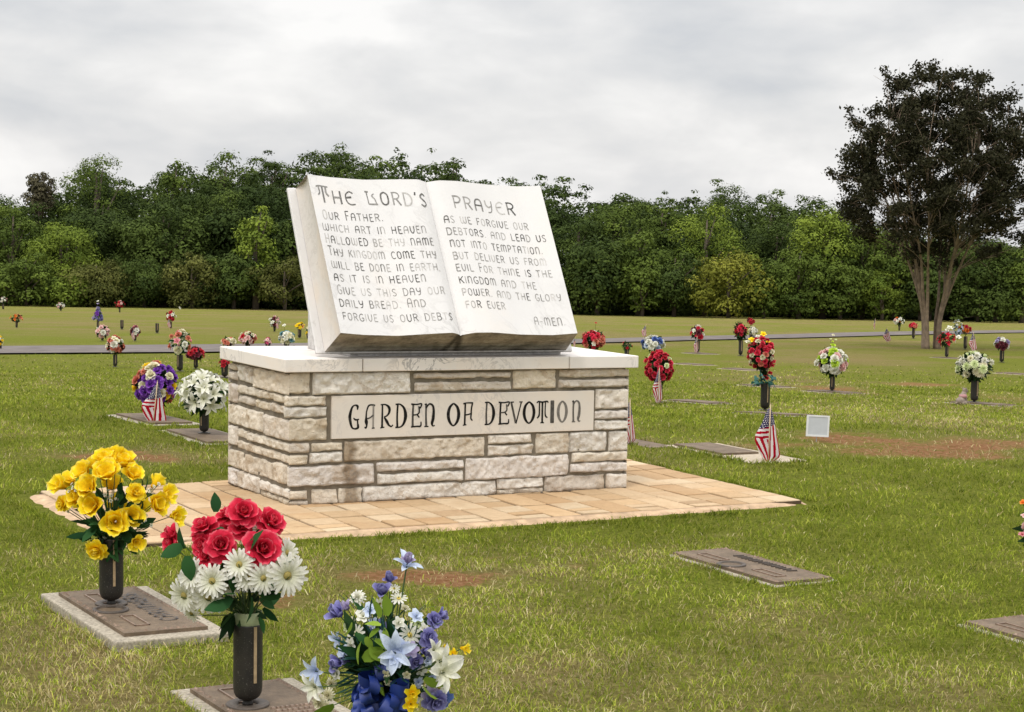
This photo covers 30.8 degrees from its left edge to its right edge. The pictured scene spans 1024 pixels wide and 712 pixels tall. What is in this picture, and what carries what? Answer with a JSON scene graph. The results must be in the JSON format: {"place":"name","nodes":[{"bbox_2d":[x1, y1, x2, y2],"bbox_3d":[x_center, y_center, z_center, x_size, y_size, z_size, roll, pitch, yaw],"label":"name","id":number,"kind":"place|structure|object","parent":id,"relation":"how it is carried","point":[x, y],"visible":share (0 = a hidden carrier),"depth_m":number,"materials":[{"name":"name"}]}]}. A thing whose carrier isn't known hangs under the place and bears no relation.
{"place":"outdoors","nodes":[
{"label":"outdoors","id":0,"kind":"place"},
{"bbox_2d":[0,304,1023,711],"bbox_3d":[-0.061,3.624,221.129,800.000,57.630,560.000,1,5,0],"label":"ground","id":1,"kind":"structure","parent":0,"point":[78,326],"depth_m":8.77,"materials":[{"name":"green plant"}]},
{"bbox_2d":[0,259,38,305],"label":"woodland bush","id":2,"kind":"object","parent":1,"relation":"on","point":[18,276],"visible":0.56,"depth_m":92.52,"materials":[{"name":"green plant"}]},
{"bbox_2d":[0,201,49,304],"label":"woodland tree","id":3,"kind":"object","parent":1,"relation":"on","point":[25,228],"visible":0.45,"depth_m":96.70,"materials":[{"name":"green plant"}]},
{"bbox_2d":[0,252,62,305],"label":"woodland bush","id":4,"kind":"object","parent":1,"relation":"on","point":[38,270],"visible":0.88,"depth_m":92.26,"materials":[{"name":"green plant"}]},
{"bbox_2d":[20,172,58,226],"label":"woodland tree","id":5,"kind":"object","parent":1,"relation":"on","point":[40,190],"visible":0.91,"depth_m":111.20,"materials":[{"name":"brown plant"}]},
{"bbox_2d":[16,218,109,305],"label":"woodland tree","id":6,"kind":"object","parent":1,"relation":"on","point":[61,238],"visible":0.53,"depth_m":94.23,"materials":[{"name":"green plant"}]},
{"bbox_2d":[42,275,92,306],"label":"woodland bush","id":7,"kind":"object","parent":1,"relation":"on","point":[63,291],"visible":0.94,"depth_m":92.04,"materials":[{"name":"green plant"}]},
{"bbox_2d":[54,154,133,247],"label":"woodland tree","id":8,"kind":"object","parent":1,"relation":"on","point":[96,183],"visible":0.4,"depth_m":103.36,"materials":[{"name":"green plant"}]},
{"bbox_2d":[57,258,139,307],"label":"woodland bush","id":9,"kind":"object","parent":1,"relation":"on","point":[102,288],"visible":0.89,"depth_m":92.72,"materials":[{"name":"green plant"}]},
{"bbox_2d":[112,355,117,366],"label":"grave vase","id":10,"kind":"object","parent":1,"relation":"on","point":[115,360],"visible":1,"depth_m":27.64,"materials":[{"name":"brown metal"}]},
{"bbox_2d":[105,335,124,355],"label":"flower bouquet","id":11,"kind":"object","parent":10,"relation":"in","point":[114,341],"visible":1,"depth_m":27.57,"materials":[{"name":"white plant"}]},
{"bbox_2d":[86,215,168,305],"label":"woodland tree","id":12,"kind":"object","parent":1,"relation":"on","point":[123,255],"visible":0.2,"depth_m":97.08,"materials":[{"name":"green plant"}]},
{"bbox_2d":[41,585,228,651],"bbox_3d":[-1.392,0.984,6.793,0.423,0.144,0.876,-2,6,-30],"label":"grave marker","id":13,"kind":"object","parent":1,"relation":"on","point":[145,615],"visible":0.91,"depth_m":6.63,"materials":[{"name":"stone"}]},
{"bbox_2d":[95,538,127,606],"bbox_3d":[-1.476,0.792,6.837,0.120,0.248,0.120,-1,5,-26],"label":"grave vase","id":14,"kind":"object","parent":13,"relation":"on","point":[111,579],"visible":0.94,"depth_m":6.80,"materials":[{"name":"brown metal"}]},
{"bbox_2d":[46,445,187,561],"bbox_3d":[-1.451,0.537,6.826,0.524,0.423,0.319,1,5,0],"label":"flower bouquet","id":15,"kind":"object","parent":14,"relation":"in","point":[120,516],"visible":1,"depth_m":6.78,"materials":[{"name":"yellow plant"}]},
{"bbox_2d":[104,257,177,307],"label":"bush","id":16,"kind":"object","parent":1,"relation":"on","point":[144,286],"visible":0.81,"depth_m":93.75,"materials":[{"name":"green plant"}]},
{"bbox_2d":[108,413,198,425],"bbox_3d":[-2.589,0.495,13.422,0.428,0.128,0.866,-2,6,-31],"label":"grave marker","id":17,"kind":"object","parent":1,"relation":"on","point":[135,417],"visible":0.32,"depth_m":13.27,"materials":[{"name":"stone"}]},
{"bbox_2d":[141,380,165,420],"bbox_3d":[-2.538,0.341,13.179,0.185,0.345,0.041,7,5,0],"label":"flag","id":18,"kind":"object","parent":17,"relation":"on","point":[152,407],"visible":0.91,"depth_m":13.17,"materials":[{"name":"fabric"}]},
{"bbox_2d":[111,204,212,306],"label":"woodland tree","id":19,"kind":"object","parent":1,"relation":"on","point":[165,236],"visible":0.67,"depth_m":96.10,"materials":[{"name":"green plant"}]},
{"bbox_2d":[149,158,194,204],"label":"woodland tree","id":20,"kind":"object","parent":1,"relation":"on","point":[172,185],"visible":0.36,"depth_m":111.40,"materials":[{"name":"green plant"}]},
{"bbox_2d":[176,355,182,371],"bbox_3d":[-4.742,0.102,26.494,0.120,0.230,0.120,3,5,25],"label":"grave vase","id":21,"kind":"object","parent":1,"relation":"on","point":[179,363],"visible":1,"depth_m":26.46,"materials":[{"name":"brown metal"}]},
{"bbox_2d":[167,329,191,354],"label":"flower bouquet","id":22,"kind":"object","parent":21,"relation":"in","point":[179,349],"visible":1,"depth_m":26.39,"materials":[{"name":"pink plant"}]},
{"bbox_2d":[154,250,225,308],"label":"woodland bush","id":23,"kind":"object","parent":1,"relation":"on","point":[181,271],"visible":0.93,"depth_m":93.54,"materials":[{"name":"green plant"}]},
{"bbox_2d":[162,428,227,445],"bbox_3d":[-2.027,0.574,12.389,0.428,0.112,0.875,-2,6,-31],"label":"grave marker","id":24,"kind":"object","parent":1,"relation":"on","point":[211,437],"visible":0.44,"depth_m":12.35,"materials":[{"name":"stone"}]},
{"bbox_2d":[198,410,209,433],"bbox_3d":[-2.064,0.429,12.443,0.086,0.179,0.086,4,6,28],"label":"grave vase","id":25,"kind":"object","parent":24,"relation":"on","point":[203,423],"visible":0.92,"depth_m":12.42,"materials":[{"name":"brown metal"}]},
{"bbox_2d":[174,369,227,416],"bbox_3d":[-2.060,0.253,12.437,0.408,0.334,0.394,5,6,38],"label":"flower bouquet","id":26,"kind":"object","parent":25,"relation":"in","point":[195,399],"visible":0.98,"depth_m":12.33,"materials":[{"name":"white plant"}]},
{"bbox_2d":[193,358,198,368],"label":"grave vase","id":27,"kind":"object","parent":1,"relation":"on","point":[195,364],"visible":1,"depth_m":27.44,"materials":[{"name":"brown metal"}]},
{"bbox_2d":[185,346,204,360],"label":"flower bouquet","id":28,"kind":"object","parent":27,"relation":"in","point":[195,352],"visible":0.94,"depth_m":27.36,"materials":[{"name":"red plant"}]},
{"bbox_2d":[197,148,241,209],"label":"woodland tree","id":29,"kind":"object","parent":1,"relation":"on","point":[227,183],"visible":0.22,"depth_m":112.17,"materials":[{"name":"green plant"}]},
{"bbox_2d":[179,188,261,278],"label":"woodland tree","id":30,"kind":"object","parent":1,"relation":"on","point":[222,201],"visible":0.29,"depth_m":98.72,"materials":[{"name":"green plant"}]},
{"bbox_2d":[190,250,277,308],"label":"bush","id":31,"kind":"object","parent":1,"relation":"on","point":[229,282],"visible":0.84,"depth_m":93.44,"materials":[{"name":"green plant"}]},
{"bbox_2d":[227,205,284,309],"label":"woodland tree","id":32,"kind":"object","parent":1,"relation":"on","point":[260,224],"visible":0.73,"depth_m":94.07,"materials":[{"name":"green plant"}]},
{"bbox_2d":[170,678,350,711],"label":"grave marker","id":33,"kind":"object","parent":1,"relation":"on","point":[282,695],"visible":0.79,"depth_m":5.67,"materials":[{"name":"stone"}]},
{"bbox_2d":[228,609,266,707],"bbox_3d":[-0.793,0.907,5.574,0.120,0.286,0.120,-3,6,-37],"label":"grave vase","id":34,"kind":"object","parent":33,"relation":"on","point":[247,661],"visible":0.98,"depth_m":5.54,"materials":[{"name":"brown metal"}]},
{"bbox_2d":[160,492,308,640],"bbox_3d":[-0.827,0.620,5.557,0.456,0.457,0.326,1,5,0],"label":"flower bouquet","id":35,"kind":"object","parent":34,"relation":"in","point":[264,564],"visible":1,"depth_m":5.46,"materials":[{"name":"red plant"}]},
{"bbox_2d":[248,150,292,263],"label":"woodland tree","id":36,"kind":"object","parent":1,"relation":"on","point":[279,172],"visible":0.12,"depth_m":113.14,"materials":[{"name":"green plant"}]},
{"bbox_2d":[245,255,304,309],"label":"woodland tree","id":37,"kind":"object","parent":1,"relation":"on","point":[284,268],"visible":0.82,"depth_m":93.32,"materials":[{"name":"green plant"}]},
{"bbox_2d":[261,218,305,309],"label":"woodland tree","id":38,"kind":"object","parent":1,"relation":"on","point":[285,238],"visible":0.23,"depth_m":96.51,"materials":[{"name":"green plant"}]},
{"bbox_2d":[319,152,356,178],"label":"woodland tree","id":39,"kind":"object","parent":1,"relation":"on","point":[332,157],"visible":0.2,"depth_m":114.91,"materials":[{"name":"green plant"}]},
{"bbox_2d":[356,156,402,179],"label":"woodland tree","id":40,"kind":"object","parent":1,"relation":"on","point":[380,163],"visible":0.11,"depth_m":116.44,"materials":[{"name":"green plant"}]},
{"bbox_2d":[30,479,806,547],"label":"patio kerb","id":41,"kind":"structure","parent":1,"relation":"on","point":[45,501],"depth_m":9.28,"materials":[{"name":"concrete"}]},
{"bbox_2d":[39,459,801,547],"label":"patio","id":42,"kind":"structure","parent":1,"relation":"on","point":[651,487],"depth_m":9.71,"materials":[{"name":"beige stone"}]},
{"bbox_2d":[220,346,638,505],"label":"stone plinth","id":43,"kind":"structure","parent":42,"relation":"on","point":[306,425],"depth_m":9.87,"materials":[{"name":"stone"}]},
{"bbox_2d":[287,174,576,355],"bbox_3d":[-0.411,-0.482,10.055,1.565,0.970,0.790,-2,6,-31],"label":"book sculpture","id":44,"kind":"object","parent":43,"relation":"on","point":[402,267],"visible":1,"depth_m":9.82,"materials":[{"name":"white stone"}]},
{"bbox_2d":[437,157,460,180],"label":"woodland tree","id":45,"kind":"object","parent":1,"relation":"on","point":[447,175],"visible":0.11,"depth_m":117.18,"materials":[{"name":"green plant"}]},
{"bbox_2d":[0,142,1023,321],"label":"woods","id":46,"kind":"object","parent":1,"relation":"on","point":[248,182],"visible":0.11,"depth_m":105.52,"materials":[{"name":"green plant"}]},
{"bbox_2d":[551,215,614,313],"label":"woodland tree","id":47,"kind":"object","parent":1,"relation":"on","point":[583,225],"visible":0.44,"depth_m":96.45,"materials":[{"name":"green plant"}]},
{"bbox_2d":[561,234,639,315],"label":"woodland tree","id":48,"kind":"object","parent":1,"relation":"on","point":[592,284],"visible":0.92,"depth_m":93.48,"materials":[{"name":"green plant"}]},
{"bbox_2d":[572,200,661,253],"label":"woodland tree","id":49,"kind":"object","parent":1,"relation":"on","point":[617,223],"visible":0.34,"depth_m":97.92,"materials":[{"name":"green plant"}]},
{"bbox_2d":[627,398,634,443],"bbox_3d":[0.807,0.468,12.757,0.091,0.364,0.026,-2,5,-11],"label":"flag","id":50,"kind":"object","parent":1,"relation":"on","point":[631,434],"visible":0.83,"depth_m":12.76,"materials":[{"name":"fabric"}]},
{"bbox_2d":[596,230,675,315],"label":"woodland tree","id":51,"kind":"object","parent":1,"relation":"on","point":[639,256],"visible":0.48,"depth_m":94.17,"materials":[{"name":"green plant"}]},
{"bbox_2d":[610,259,665,315],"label":"woodland tree","id":52,"kind":"object","parent":1,"relation":"on","point":[647,275],"visible":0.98,"depth_m":93.00,"materials":[{"name":"green plant"}]},
{"bbox_2d":[653,368,661,402],"bbox_3d":[1.554,0.335,19.745,0.115,0.445,0.029,-1,5,-18],"label":"flag","id":53,"kind":"object","parent":1,"relation":"on","point":[657,390],"visible":1,"depth_m":19.74,"materials":[{"name":"fabric"}]},
{"bbox_2d":[636,205,688,314],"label":"woodland tree","id":54,"kind":"object","parent":1,"relation":"on","point":[666,218],"visible":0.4,"depth_m":99.42,"materials":[{"name":"green plant"}]},
{"bbox_2d":[636,251,709,316],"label":"woodland tree","id":55,"kind":"object","parent":1,"relation":"on","point":[675,276],"visible":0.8,"depth_m":93.17,"materials":[{"name":"green plant"}]},
{"bbox_2d":[666,202,760,315],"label":"woodland tree","id":56,"kind":"object","parent":1,"relation":"on","point":[693,230],"visible":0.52,"depth_m":96.19,"materials":[{"name":"green plant"}]},
{"bbox_2d":[682,246,777,317],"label":"woodland bush","id":57,"kind":"object","parent":1,"relation":"on","point":[724,272],"visible":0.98,"depth_m":92.01,"materials":[{"name":"green plant"}]},
{"bbox_2d":[667,442,802,463],"bbox_3d":[1.496,0.686,12.488,0.464,0.110,0.983,-2,6,-31],"label":"grave marker","id":58,"kind":"object","parent":1,"relation":"on","point":[743,453],"visible":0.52,"depth_m":12.46,"materials":[{"name":"stone"}]},
{"bbox_2d":[755,403,779,460],"bbox_3d":[1.665,0.515,12.055,0.169,0.428,0.036,0,5,-6],"label":"flag","id":59,"kind":"object","parent":58,"relation":"on","point":[766,440],"visible":0.98,"depth_m":12.05,"materials":[{"name":"fabric"}]},
{"bbox_2d":[738,340,742,355],"bbox_3d":[4.678,-0.165,37.957,0.120,0.310,0.120,-1,5,-17],"label":"grave vase","id":60,"kind":"object","parent":1,"relation":"on","point":[740,351],"visible":1,"depth_m":37.92,"materials":[{"name":"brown metal"}]},
{"bbox_2d":[733,321,748,340],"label":"flower bouquet","id":61,"kind":"object","parent":60,"relation":"in","point":[740,331],"visible":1,"depth_m":37.86,"materials":[{"name":"red plant"}]},
{"bbox_2d":[668,547,834,586],"bbox_3d":[1.062,0.973,8.272,0.368,0.115,0.788,-2,6,-31],"label":"grave marker","id":62,"kind":"object","parent":1,"relation":"on","point":[736,563],"visible":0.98,"depth_m":8.20,"materials":[{"name":"stone"}]},
{"bbox_2d":[743,188,784,234],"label":"woodland tree","id":63,"kind":"object","parent":1,"relation":"on","point":[775,199],"visible":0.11,"depth_m":119.65,"materials":[{"name":"green plant"}]},
{"bbox_2d":[759,382,769,410],"bbox_3d":[2.401,0.385,17.590,0.120,0.260,0.120,-1,5,-23],"label":"grave vase","id":64,"kind":"object","parent":1,"relation":"on","point":[765,397],"visible":0.92,"depth_m":17.55,"materials":[{"name":"brown metal"}]},
{"bbox_2d":[745,331,775,387],"bbox_3d":[2.349,0.045,17.355,0.287,0.570,0.564,3,5,18],"label":"flower bouquet","id":65,"kind":"object","parent":64,"relation":"in","point":[759,355],"visible":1,"depth_m":17.19,"materials":[{"name":"red plant"}]},
{"bbox_2d":[732,257,797,318],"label":"bush","id":66,"kind":"object","parent":1,"relation":"on","point":[765,311],"visible":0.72,"depth_m":92.50,"materials":[{"name":"green plant"}]},
{"bbox_2d":[739,213,813,316],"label":"woodland tree","id":67,"kind":"object","parent":1,"relation":"on","point":[782,231],"visible":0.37,"depth_m":97.41,"materials":[{"name":"green plant"}]},
{"bbox_2d":[764,247,840,318],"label":"woodland bush","id":68,"kind":"object","parent":1,"relation":"on","point":[797,302],"visible":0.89,"depth_m":92.79,"materials":[{"name":"green plant"}]},
{"bbox_2d":[806,415,829,441],"bbox_3d":[2.195,0.570,13.334,0.173,0.296,0.020,0,5,-7],"label":"blank sign","id":69,"kind":"object","parent":1,"relation":"on","point":[817,426],"visible":0.92,"depth_m":13.32,"materials":[{"name":"white plastic"}]},
{"bbox_2d":[783,205,869,318],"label":"woodland tree","id":70,"kind":"object","parent":1,"relation":"on","point":[823,227],"visible":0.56,"depth_m":93.99,"materials":[{"name":"green plant"}]},
{"bbox_2d":[794,257,877,319],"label":"bush","id":71,"kind":"object","parent":1,"relation":"on","point":[846,295],"visible":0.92,"depth_m":92.65,"materials":[{"name":"green plant"}]},
{"bbox_2d":[806,390,866,393],"bbox_3d":[4.107,0.499,23.671,0.430,0.148,0.874,-2,6,-31],"label":"grave marker","id":72,"kind":"object","parent":1,"relation":"on","point":[842,392],"visible":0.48,"depth_m":23.55,"materials":[{"name":"stone"}]},
{"bbox_2d":[829,376,834,390],"bbox_3d":[4.097,0.353,23.740,0.090,0.186,0.090,3,5,17],"label":"grave vase","id":73,"kind":"object","parent":72,"relation":"on","point":[832,384],"visible":0.99,"depth_m":23.71,"materials":[{"name":"brown metal"}]},
{"bbox_2d":[814,334,848,377],"bbox_3d":[4.093,0.018,23.716,0.424,0.602,0.436,-4,7,-43],"label":"flower bouquet","id":74,"kind":"object","parent":73,"relation":"in","point":[829,361],"visible":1,"depth_m":23.59,"materials":[{"name":"white plant"}]},
{"bbox_2d":[822,223,897,319],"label":"woodland tree","id":75,"kind":"object","parent":1,"relation":"on","point":[861,249],"visible":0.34,"depth_m":94.20,"materials":[{"name":"green plant"}]},
{"bbox_2d":[859,269,909,320],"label":"woodland tree","id":76,"kind":"object","parent":1,"relation":"on","point":[881,296],"visible":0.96,"depth_m":92.77,"materials":[{"name":"green plant"}]},
{"bbox_2d":[859,239,929,319],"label":"woodland tree","id":77,"kind":"object","parent":1,"relation":"on","point":[891,264],"visible":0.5,"depth_m":93.19,"materials":[{"name":"green plant"}]},
{"bbox_2d":[887,263,953,320],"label":"tree","id":78,"kind":"object","parent":1,"relation":"on","point":[916,307],"visible":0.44,"depth_m":92.71,"materials":[{"name":"green plant"}]},
{"bbox_2d":[824,58,1023,348],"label":"lawn tree","id":79,"kind":"object","parent":1,"relation":"on","point":[943,207],"visible":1,"depth_m":44.26,"materials":[{"name":"green plant"}]},
{"bbox_2d":[881,239,968,320],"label":"woodland tree","id":80,"kind":"object","parent":1,"relation":"on","point":[931,260],"visible":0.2,"depth_m":92.87,"materials":[{"name":"green plant"}]},
{"bbox_2d":[930,357,958,358],"bbox_3d":[9.203,0.080,38.959,0.413,0.140,0.880,-2,6,-31],"label":"grave marker","id":81,"kind":"object","parent":1,"relation":"on","point":[946,357],"visible":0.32,"depth_m":38.92,"materials":[{"name":"stone"}]},
{"bbox_2d":[945,347,948,356],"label":"grave vase","id":82,"kind":"object","parent":81,"relation":"on","point":[946,351],"visible":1,"depth_m":39.07,"materials":[{"name":"brown metal"}]},
{"bbox_2d":[936,325,961,346],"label":"flower bouquet","id":83,"kind":"object","parent":82,"relation":"in","point":[944,336],"visible":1,"depth_m":39.06,"materials":[{"name":"red plant"}]},
{"bbox_2d":[929,245,1001,321],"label":"woodland tree","id":84,"kind":"object","parent":1,"relation":"on","point":[968,270],"visible":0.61,"depth_m":92.59,"materials":[{"name":"green plant"}]},
{"bbox_2d":[948,269,1000,322],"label":"tree","id":85,"kind":"object","parent":1,"relation":"on","point":[978,309],"visible":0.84,"depth_m":92.64,"materials":[{"name":"green plant"}]},
{"bbox_2d":[944,401,1015,406],"bbox_3d":[5.358,0.584,21.140,0.419,0.152,0.872,-2,6,-31],"label":"grave marker","id":86,"kind":"object","parent":1,"relation":"on","point":[986,403],"visible":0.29,"depth_m":20.98,"materials":[{"name":"stone"}]},
{"bbox_2d":[969,380,978,401],"bbox_3d":[5.297,0.405,21.252,0.120,0.250,0.120,-2,6,-29],"label":"grave vase","id":87,"kind":"object","parent":86,"relation":"on","point":[974,391],"visible":1,"depth_m":21.22,"materials":[{"name":"brown metal"}]},
{"bbox_2d":[955,350,993,383],"bbox_3d":[5.294,0.139,21.222,0.448,0.407,0.468,6,7,43],"label":"flower bouquet","id":88,"kind":"object","parent":87,"relation":"in","point":[974,366],"visible":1,"depth_m":21.12,"materials":[{"name":"white plant"}]},
{"bbox_2d":[958,614,1023,643],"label":"grave marker","id":89,"kind":"object","parent":1,"relation":"on","point":[1010,625],"visible":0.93,"depth_m":7.14,"materials":[{"name":"stone"}]},
{"bbox_2d":[961,236,1023,321],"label":"woodland tree","id":90,"kind":"object","parent":1,"relation":"on","point":[1004,289],"visible":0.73,"depth_m":92.31,"materials":[{"name":"green plant"}]},
{"bbox_2d":[994,246,1023,322],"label":"woodland tree","id":91,"kind":"object","parent":1,"relation":"on","point":[1018,269],"visible":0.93,"depth_m":92.13,"materials":[{"name":"green plant"}]},
{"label":"grave vase","id":92,"kind":"object","parent":1,"relation":"on","visible":0},
{"bbox_2d":[238,331,256,344],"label":"flower bouquet","id":93,"kind":"object","parent":92,"relation":"in","point":[248,337],"visible":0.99,"depth_m":33.63,"materials":[{"name":"pink plant"}]},
{"label":"grave vase","id":94,"kind":"object","parent":1,"relation":"on","visible":0},
{"bbox_2d":[278,324,294,344],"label":"flower bouquet","id":95,"kind":"object","parent":94,"relation":"in","point":[286,337],"visible":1,"depth_m":33.94,"materials":[{"name":"white plant"}]},
{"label":"grave vase","id":96,"kind":"object","parent":1,"relation":"on","visible":0},
{"bbox_2d":[581,322,605,349],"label":"flower bouquet","id":97,"kind":"object","parent":96,"relation":"in","point":[593,339],"visible":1,"depth_m":33.29,"materials":[{"name":"red plant"}]},
{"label":"grave vase","id":98,"kind":"object","parent":1,"relation":"on","visible":0},
{"bbox_2d":[299,548,471,711],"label":"flower bouquet","id":99,"kind":"object","parent":98,"relation":"in","point":[387,663],"visible":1,"depth_m":4.82,"materials":[{"name":"blue plant"}]},
{"bbox_2d":[0,330,1023,352],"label":"road","id":100,"kind":"structure","parent":0,"point":[91,348],"depth_m":38.61,"materials":[{"name":"grey asphalt"}]},
{"bbox_2d":[0,0,1023,262],"label":"sky","id":101,"kind":"structure","parent":0,"point":[642,99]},
{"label":"grave vase","id":102,"kind":"object","parent":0,"visible":0},
{"bbox_2d":[640,335,665,352],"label":"flower bouquet","id":103,"kind":"object","parent":102,"relation":"in","point":[658,343],"visible":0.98,"depth_m":29.98,"materials":[{"name":"white plant"}]},
{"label":"grave vase","id":104,"kind":"object","parent":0,"visible":0},
{"bbox_2d":[643,349,674,384],"bbox_3d":[1.578,0.149,19.919,0.341,0.449,0.371,1,5,0],"label":"flower bouquet","id":105,"kind":"object","parent":104,"relation":"in","point":[661,358],"visible":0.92,"depth_m":19.84,"materials":[{"name":"red plant"}]},
{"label":"grave vase","id":106,"kind":"object","parent":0,"visible":0},
{"bbox_2d":[131,360,178,407],"bbox_3d":[-2.578,0.205,13.409,0.341,0.356,0.386,1,5,0],"label":"flower bouquet","id":107,"kind":"object","parent":106,"relation":"in","point":[144,382],"visible":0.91,"depth_m":13.31,"materials":[{"name":"purple plant"}]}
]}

